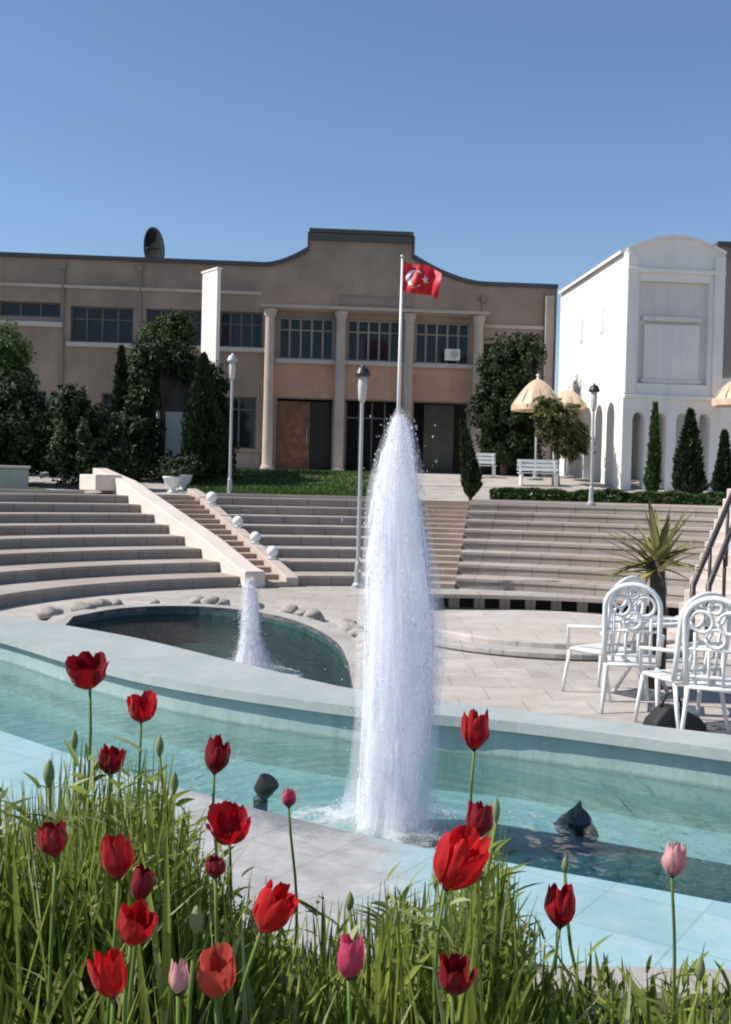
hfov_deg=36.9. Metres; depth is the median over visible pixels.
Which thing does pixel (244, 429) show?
window
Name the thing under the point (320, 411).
door
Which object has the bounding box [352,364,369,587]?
lamp post
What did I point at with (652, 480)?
conifer
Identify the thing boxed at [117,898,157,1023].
flower
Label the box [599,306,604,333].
window
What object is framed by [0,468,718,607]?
amphitheatre
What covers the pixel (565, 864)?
flower bud
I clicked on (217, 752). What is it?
flower
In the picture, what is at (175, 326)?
leafy tree
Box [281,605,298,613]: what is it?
stone
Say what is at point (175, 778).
flower bud
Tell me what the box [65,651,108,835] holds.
flower
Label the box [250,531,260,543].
stone ball
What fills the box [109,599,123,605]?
stone
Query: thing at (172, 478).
planter
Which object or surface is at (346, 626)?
stone
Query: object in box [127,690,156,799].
flower
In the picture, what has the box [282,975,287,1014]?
flower bud
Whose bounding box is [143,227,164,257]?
satellite dish
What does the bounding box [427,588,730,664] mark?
stage paving
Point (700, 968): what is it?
flower bud
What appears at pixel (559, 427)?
olive tree
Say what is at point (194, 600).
stone
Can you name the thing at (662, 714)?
bag
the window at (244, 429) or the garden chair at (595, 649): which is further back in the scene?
the window at (244, 429)
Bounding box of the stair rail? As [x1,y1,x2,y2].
[688,492,730,656]
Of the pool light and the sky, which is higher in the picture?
the sky
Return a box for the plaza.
[0,586,730,734]
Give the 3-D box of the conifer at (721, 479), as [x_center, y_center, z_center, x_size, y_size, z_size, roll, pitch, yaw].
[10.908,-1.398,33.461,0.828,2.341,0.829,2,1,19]
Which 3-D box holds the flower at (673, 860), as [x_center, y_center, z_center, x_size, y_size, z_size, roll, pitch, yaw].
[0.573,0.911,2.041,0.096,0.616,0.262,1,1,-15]
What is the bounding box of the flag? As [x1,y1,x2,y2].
[403,261,440,300]
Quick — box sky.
[0,0,730,463]
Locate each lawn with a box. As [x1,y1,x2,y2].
[28,485,48,489]
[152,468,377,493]
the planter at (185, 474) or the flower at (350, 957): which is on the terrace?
the planter at (185, 474)
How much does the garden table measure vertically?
0.756 m
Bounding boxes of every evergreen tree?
[0,365,73,485]
[35,383,138,493]
[108,382,172,481]
[198,360,239,478]
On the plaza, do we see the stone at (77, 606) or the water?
the stone at (77, 606)
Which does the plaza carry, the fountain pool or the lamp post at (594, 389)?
the fountain pool
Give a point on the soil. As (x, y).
(593, 1010)
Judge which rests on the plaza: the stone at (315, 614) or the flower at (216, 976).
the stone at (315, 614)
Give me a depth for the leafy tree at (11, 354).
36.07 m
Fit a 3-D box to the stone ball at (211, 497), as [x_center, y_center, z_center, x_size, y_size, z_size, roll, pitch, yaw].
[-3.845,-0.353,27.384,0.280,0.309,0.280,1,1,0]
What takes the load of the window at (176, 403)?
in the kiosk
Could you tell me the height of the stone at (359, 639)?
0.155 m
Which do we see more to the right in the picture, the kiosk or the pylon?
the pylon
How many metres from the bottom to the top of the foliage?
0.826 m
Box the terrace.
[28,470,720,501]
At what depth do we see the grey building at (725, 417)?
51.80 m
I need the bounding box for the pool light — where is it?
[253,773,278,811]
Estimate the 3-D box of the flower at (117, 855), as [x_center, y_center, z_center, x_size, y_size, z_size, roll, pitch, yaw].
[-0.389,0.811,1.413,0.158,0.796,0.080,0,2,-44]
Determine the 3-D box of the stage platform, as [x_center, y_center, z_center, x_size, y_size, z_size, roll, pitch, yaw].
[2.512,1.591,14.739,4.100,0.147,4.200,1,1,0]
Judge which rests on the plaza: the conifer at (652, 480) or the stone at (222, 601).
the stone at (222, 601)
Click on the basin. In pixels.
(342, 644)
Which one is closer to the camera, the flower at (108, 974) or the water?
the flower at (108, 974)
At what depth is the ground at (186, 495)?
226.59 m
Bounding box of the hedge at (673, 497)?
[489,487,726,505]
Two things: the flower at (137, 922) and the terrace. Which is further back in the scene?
the terrace
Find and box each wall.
[0,465,30,488]
[533,965,730,1001]
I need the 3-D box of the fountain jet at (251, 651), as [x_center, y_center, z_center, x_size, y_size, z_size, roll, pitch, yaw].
[-1.202,1.341,11.622,1.125,1.354,1.182,1,1,0]
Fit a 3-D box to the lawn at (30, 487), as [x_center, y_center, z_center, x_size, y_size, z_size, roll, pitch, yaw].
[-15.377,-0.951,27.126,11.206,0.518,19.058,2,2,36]
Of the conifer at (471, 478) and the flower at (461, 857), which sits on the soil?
the flower at (461, 857)
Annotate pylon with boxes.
[201,267,222,378]
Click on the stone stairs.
(703, 579)
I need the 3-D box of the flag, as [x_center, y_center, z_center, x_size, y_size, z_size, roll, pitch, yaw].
[1.848,-7.548,35.814,1.247,1.300,0.462,1,1,0]
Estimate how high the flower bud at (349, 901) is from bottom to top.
0.544 m
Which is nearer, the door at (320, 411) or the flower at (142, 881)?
the flower at (142, 881)
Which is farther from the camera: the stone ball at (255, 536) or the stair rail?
the stone ball at (255, 536)
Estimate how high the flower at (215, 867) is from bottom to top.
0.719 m
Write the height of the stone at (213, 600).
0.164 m
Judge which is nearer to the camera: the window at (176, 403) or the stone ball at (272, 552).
the stone ball at (272, 552)
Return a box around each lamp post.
[227,353,237,492]
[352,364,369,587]
[587,383,599,504]
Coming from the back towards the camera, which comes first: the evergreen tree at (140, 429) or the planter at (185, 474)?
the evergreen tree at (140, 429)
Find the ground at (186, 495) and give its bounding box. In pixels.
[84,493,460,501]
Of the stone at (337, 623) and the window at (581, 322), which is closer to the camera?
the stone at (337, 623)
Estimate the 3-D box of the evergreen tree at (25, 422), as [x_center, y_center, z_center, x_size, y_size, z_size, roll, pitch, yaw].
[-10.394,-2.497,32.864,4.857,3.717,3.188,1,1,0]
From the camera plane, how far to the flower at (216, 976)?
1.37 m
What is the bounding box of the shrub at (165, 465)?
[152,453,210,484]
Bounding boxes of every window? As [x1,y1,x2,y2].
[0,301,62,326]
[66,306,135,348]
[102,393,112,435]
[146,309,201,350]
[164,374,189,411]
[219,311,264,352]
[227,397,255,448]
[275,317,335,364]
[345,320,403,366]
[413,322,472,368]
[579,318,583,342]
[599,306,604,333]
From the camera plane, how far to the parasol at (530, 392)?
38.98 m
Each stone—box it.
[35,606,60,618]
[70,601,95,611]
[89,601,101,607]
[93,598,111,606]
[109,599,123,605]
[150,599,159,603]
[187,595,203,603]
[200,596,219,604]
[215,599,229,605]
[258,602,264,608]
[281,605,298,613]
[294,609,305,615]
[303,609,324,620]
[334,618,357,626]
[338,621,363,631]
[347,627,368,637]
[352,632,368,643]
[355,640,368,650]
[355,648,368,658]
[356,659,368,672]
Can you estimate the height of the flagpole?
7.550 m
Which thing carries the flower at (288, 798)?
on the soil
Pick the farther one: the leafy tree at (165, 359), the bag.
the leafy tree at (165, 359)
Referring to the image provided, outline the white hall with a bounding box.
[558,234,726,490]
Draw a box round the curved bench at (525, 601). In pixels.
[428,591,683,616]
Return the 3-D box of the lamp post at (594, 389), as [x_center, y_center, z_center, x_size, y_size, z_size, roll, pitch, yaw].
[6.065,-1.815,29.263,0.300,3.256,0.300,1,1,0]
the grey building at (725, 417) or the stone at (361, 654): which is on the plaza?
the stone at (361, 654)
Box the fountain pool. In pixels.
[0,615,730,968]
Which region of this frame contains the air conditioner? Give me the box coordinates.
[444,349,459,362]
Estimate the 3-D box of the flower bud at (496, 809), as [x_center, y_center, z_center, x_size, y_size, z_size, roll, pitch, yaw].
[0.163,0.836,1.756,0.196,0.758,0.048,1,1,-9]
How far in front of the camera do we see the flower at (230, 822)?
2.03 m
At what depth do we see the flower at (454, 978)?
1.41 m
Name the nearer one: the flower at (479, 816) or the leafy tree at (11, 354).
the flower at (479, 816)
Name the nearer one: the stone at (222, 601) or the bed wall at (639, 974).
the bed wall at (639, 974)
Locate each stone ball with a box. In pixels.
[206,492,216,503]
[233,516,242,527]
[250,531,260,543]
[266,546,277,558]
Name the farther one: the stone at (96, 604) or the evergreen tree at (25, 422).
the evergreen tree at (25, 422)
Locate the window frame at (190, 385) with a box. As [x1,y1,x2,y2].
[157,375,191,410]
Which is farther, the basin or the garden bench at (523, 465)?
the garden bench at (523, 465)
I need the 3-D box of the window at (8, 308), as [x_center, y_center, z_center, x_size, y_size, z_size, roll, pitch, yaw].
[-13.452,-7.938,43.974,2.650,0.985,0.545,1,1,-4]
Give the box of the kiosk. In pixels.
[156,355,191,461]
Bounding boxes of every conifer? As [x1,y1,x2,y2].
[108,344,132,430]
[176,351,228,482]
[459,418,483,502]
[642,400,663,490]
[671,407,710,498]
[709,428,730,492]
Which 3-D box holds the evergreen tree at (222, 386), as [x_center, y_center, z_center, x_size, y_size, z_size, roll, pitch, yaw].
[-4.987,-3.010,36.465,1.624,4.074,1.455,1,1,0]
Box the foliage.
[0,736,730,1023]
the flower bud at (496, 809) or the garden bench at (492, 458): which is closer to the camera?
the flower bud at (496, 809)
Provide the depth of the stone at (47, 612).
15.17 m
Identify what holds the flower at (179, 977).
on the soil
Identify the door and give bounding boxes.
[276,401,309,469]
[310,402,330,469]
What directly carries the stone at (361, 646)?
on the plaza
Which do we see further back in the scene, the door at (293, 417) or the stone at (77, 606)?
the door at (293, 417)
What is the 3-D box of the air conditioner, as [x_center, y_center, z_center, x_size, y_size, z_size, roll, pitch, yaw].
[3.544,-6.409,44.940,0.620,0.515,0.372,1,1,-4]
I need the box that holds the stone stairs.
[666,489,730,659]
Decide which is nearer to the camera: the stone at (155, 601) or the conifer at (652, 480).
the stone at (155, 601)
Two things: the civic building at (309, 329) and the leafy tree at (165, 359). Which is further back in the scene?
the civic building at (309, 329)
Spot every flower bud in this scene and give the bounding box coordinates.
[43,759,54,821]
[71,729,77,811]
[156,735,246,925]
[169,771,201,899]
[186,905,203,1023]
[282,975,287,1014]
[304,891,365,1005]
[395,902,402,1009]
[480,797,531,1002]
[548,856,589,1023]
[650,955,704,1023]
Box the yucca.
[571,497,728,689]
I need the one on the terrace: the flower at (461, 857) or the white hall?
the white hall
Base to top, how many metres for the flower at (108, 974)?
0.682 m
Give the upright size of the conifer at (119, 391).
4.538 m
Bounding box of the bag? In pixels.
[643,693,706,731]
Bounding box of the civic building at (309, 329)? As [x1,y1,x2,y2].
[0,228,557,476]
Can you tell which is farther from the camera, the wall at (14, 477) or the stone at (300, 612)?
the wall at (14, 477)
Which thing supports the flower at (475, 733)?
on the soil
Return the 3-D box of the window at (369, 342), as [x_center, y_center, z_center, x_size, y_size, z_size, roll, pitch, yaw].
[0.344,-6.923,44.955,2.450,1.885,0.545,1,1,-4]
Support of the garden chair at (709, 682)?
on the plaza
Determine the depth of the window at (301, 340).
44.90 m
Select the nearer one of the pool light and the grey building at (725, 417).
the pool light
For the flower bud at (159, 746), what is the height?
0.717 m
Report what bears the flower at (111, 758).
on the soil
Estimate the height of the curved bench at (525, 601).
0.255 m
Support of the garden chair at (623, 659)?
on the plaza
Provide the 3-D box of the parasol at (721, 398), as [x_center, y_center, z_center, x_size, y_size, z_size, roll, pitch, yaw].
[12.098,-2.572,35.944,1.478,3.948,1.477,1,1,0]
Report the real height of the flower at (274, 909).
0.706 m
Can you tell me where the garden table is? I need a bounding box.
[611,614,678,700]
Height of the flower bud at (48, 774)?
0.712 m
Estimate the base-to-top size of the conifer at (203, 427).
4.351 m
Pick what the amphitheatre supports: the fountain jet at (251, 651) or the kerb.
the kerb
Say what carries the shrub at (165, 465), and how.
on the lawn at (321, 479)
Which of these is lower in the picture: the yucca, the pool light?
the pool light
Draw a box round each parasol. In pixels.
[511,374,561,479]
[558,385,586,477]
[711,381,730,407]
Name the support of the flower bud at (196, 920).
on the soil
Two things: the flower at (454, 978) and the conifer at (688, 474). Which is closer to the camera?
the flower at (454, 978)
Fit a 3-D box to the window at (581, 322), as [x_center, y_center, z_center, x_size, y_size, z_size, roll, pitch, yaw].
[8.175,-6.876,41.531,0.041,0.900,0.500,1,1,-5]
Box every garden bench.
[476,453,496,477]
[517,459,560,485]
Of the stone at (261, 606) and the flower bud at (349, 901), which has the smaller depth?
the flower bud at (349, 901)
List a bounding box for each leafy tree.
[0,316,39,409]
[124,307,198,425]
[127,337,199,479]
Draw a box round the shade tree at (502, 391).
[464,329,547,475]
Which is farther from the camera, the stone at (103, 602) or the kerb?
the kerb
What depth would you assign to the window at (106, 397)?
44.43 m
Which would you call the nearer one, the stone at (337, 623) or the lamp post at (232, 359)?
the stone at (337, 623)
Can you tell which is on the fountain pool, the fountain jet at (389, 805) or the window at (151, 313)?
the fountain jet at (389, 805)
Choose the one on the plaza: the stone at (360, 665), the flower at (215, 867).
the stone at (360, 665)
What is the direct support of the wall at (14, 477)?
on the lawn at (30, 487)
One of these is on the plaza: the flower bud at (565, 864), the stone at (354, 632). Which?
the stone at (354, 632)
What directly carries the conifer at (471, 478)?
on the terrace
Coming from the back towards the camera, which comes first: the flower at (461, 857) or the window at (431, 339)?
the window at (431, 339)
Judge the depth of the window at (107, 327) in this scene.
44.32 m
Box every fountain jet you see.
[227,577,303,676]
[291,409,486,848]
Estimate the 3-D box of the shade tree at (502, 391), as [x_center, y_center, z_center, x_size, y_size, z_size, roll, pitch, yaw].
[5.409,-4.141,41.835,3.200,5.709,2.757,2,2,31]
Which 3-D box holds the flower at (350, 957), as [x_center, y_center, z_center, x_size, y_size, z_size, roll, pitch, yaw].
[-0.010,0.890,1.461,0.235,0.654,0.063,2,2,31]
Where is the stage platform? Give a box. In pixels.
[430,610,682,659]
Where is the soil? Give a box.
[549,997,730,1023]
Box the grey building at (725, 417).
[714,241,730,448]
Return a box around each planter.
[163,469,182,492]
[176,467,193,490]
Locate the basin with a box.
[46,603,366,690]
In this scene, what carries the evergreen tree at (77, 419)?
on the terrace
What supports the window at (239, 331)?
in the civic building at (309, 329)
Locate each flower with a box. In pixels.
[37,818,67,1023]
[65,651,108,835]
[86,947,126,1023]
[98,744,126,803]
[100,833,133,1023]
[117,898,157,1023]
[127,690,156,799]
[127,862,153,1023]
[168,958,189,1023]
[197,942,235,1023]
[204,734,230,888]
[205,800,250,923]
[205,855,225,1023]
[231,878,299,1023]
[281,788,332,966]
[337,933,364,1023]
[432,824,489,1023]
[438,952,478,1023]
[461,708,489,927]
[466,800,492,892]
[541,883,575,1023]
[617,839,686,1023]
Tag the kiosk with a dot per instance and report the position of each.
(175, 404)
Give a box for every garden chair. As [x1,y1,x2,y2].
[561,576,647,701]
[600,582,664,713]
[633,591,730,733]
[680,596,730,728]
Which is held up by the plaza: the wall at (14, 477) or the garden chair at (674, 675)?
the garden chair at (674, 675)
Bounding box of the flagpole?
[396,254,403,413]
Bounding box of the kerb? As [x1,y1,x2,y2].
[0,489,722,509]
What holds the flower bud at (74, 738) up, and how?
on the soil
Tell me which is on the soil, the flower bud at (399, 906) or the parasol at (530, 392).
the flower bud at (399, 906)
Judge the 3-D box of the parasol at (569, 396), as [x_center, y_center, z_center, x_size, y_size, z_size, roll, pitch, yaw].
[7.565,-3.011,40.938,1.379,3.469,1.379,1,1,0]
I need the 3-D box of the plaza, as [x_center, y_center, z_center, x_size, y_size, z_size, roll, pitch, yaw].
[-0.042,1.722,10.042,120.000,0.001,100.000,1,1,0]
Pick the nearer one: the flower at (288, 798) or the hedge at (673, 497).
the flower at (288, 798)
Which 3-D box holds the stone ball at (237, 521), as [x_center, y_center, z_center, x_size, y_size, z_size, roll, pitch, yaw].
[-2.910,0.224,24.975,0.240,0.272,0.240,1,1,0]
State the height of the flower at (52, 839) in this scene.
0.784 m
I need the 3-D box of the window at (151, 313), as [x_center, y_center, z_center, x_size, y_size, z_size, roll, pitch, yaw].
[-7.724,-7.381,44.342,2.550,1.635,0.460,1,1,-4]
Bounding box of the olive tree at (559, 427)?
[527,394,595,484]
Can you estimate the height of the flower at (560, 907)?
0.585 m

